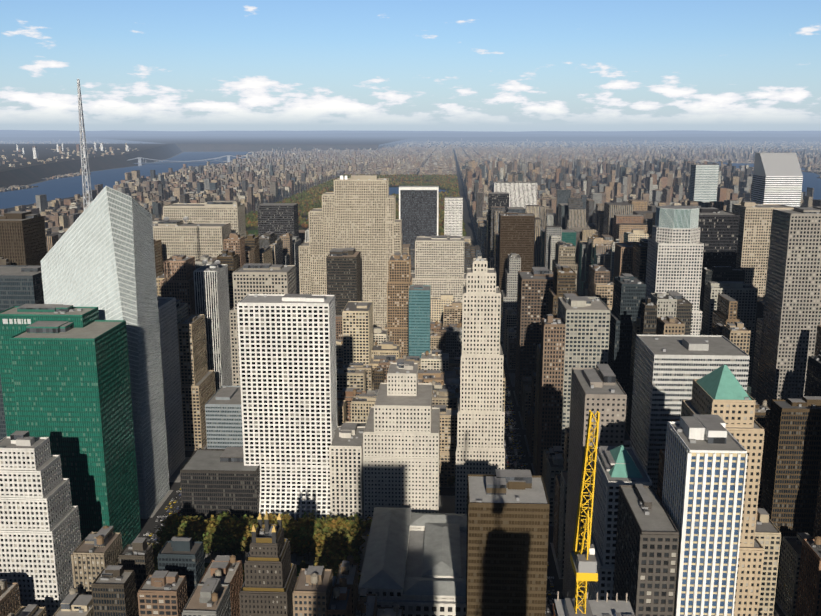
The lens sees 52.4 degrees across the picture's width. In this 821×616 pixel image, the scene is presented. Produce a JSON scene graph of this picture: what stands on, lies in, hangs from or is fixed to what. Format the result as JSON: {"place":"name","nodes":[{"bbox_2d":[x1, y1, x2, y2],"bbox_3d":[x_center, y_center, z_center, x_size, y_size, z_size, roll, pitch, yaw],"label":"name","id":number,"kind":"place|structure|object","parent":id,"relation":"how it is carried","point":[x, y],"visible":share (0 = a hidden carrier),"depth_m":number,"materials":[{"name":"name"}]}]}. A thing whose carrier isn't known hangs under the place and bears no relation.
{"place":"outdoors","nodes":[
{"label":"outdoors","id":0,"kind":"place"},
{"bbox_2d":[0,130,820,615],"bbox_3d":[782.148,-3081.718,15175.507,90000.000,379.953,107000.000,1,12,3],"label":"ground","id":1,"kind":"structure","parent":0,"point":[108,170],"depth_m":10327.94,"materials":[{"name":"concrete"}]},
{"bbox_2d":[152,174,466,584],"bbox_3d":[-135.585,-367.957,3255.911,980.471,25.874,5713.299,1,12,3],"label":"trees","id":2,"kind":"object","parent":1,"relation":"on","point":[333,543],"visible":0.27,"depth_m":670.01,"materials":[{"name":"green plant"}]},
{"bbox_2d":[0,79,820,615],"bbox_3d":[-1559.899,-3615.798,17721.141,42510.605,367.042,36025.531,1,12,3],"label":"city","id":3,"kind":"object","parent":1,"relation":"on","point":[652,315],"visible":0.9,"depth_m":708.01,"materials":[{"name":"grey concrete"}]},
{"bbox_2d":[0,0,820,131],"label":"sky","id":4,"kind":"structure","parent":0,"point":[139,65],"materials":[{"name":"blue"}]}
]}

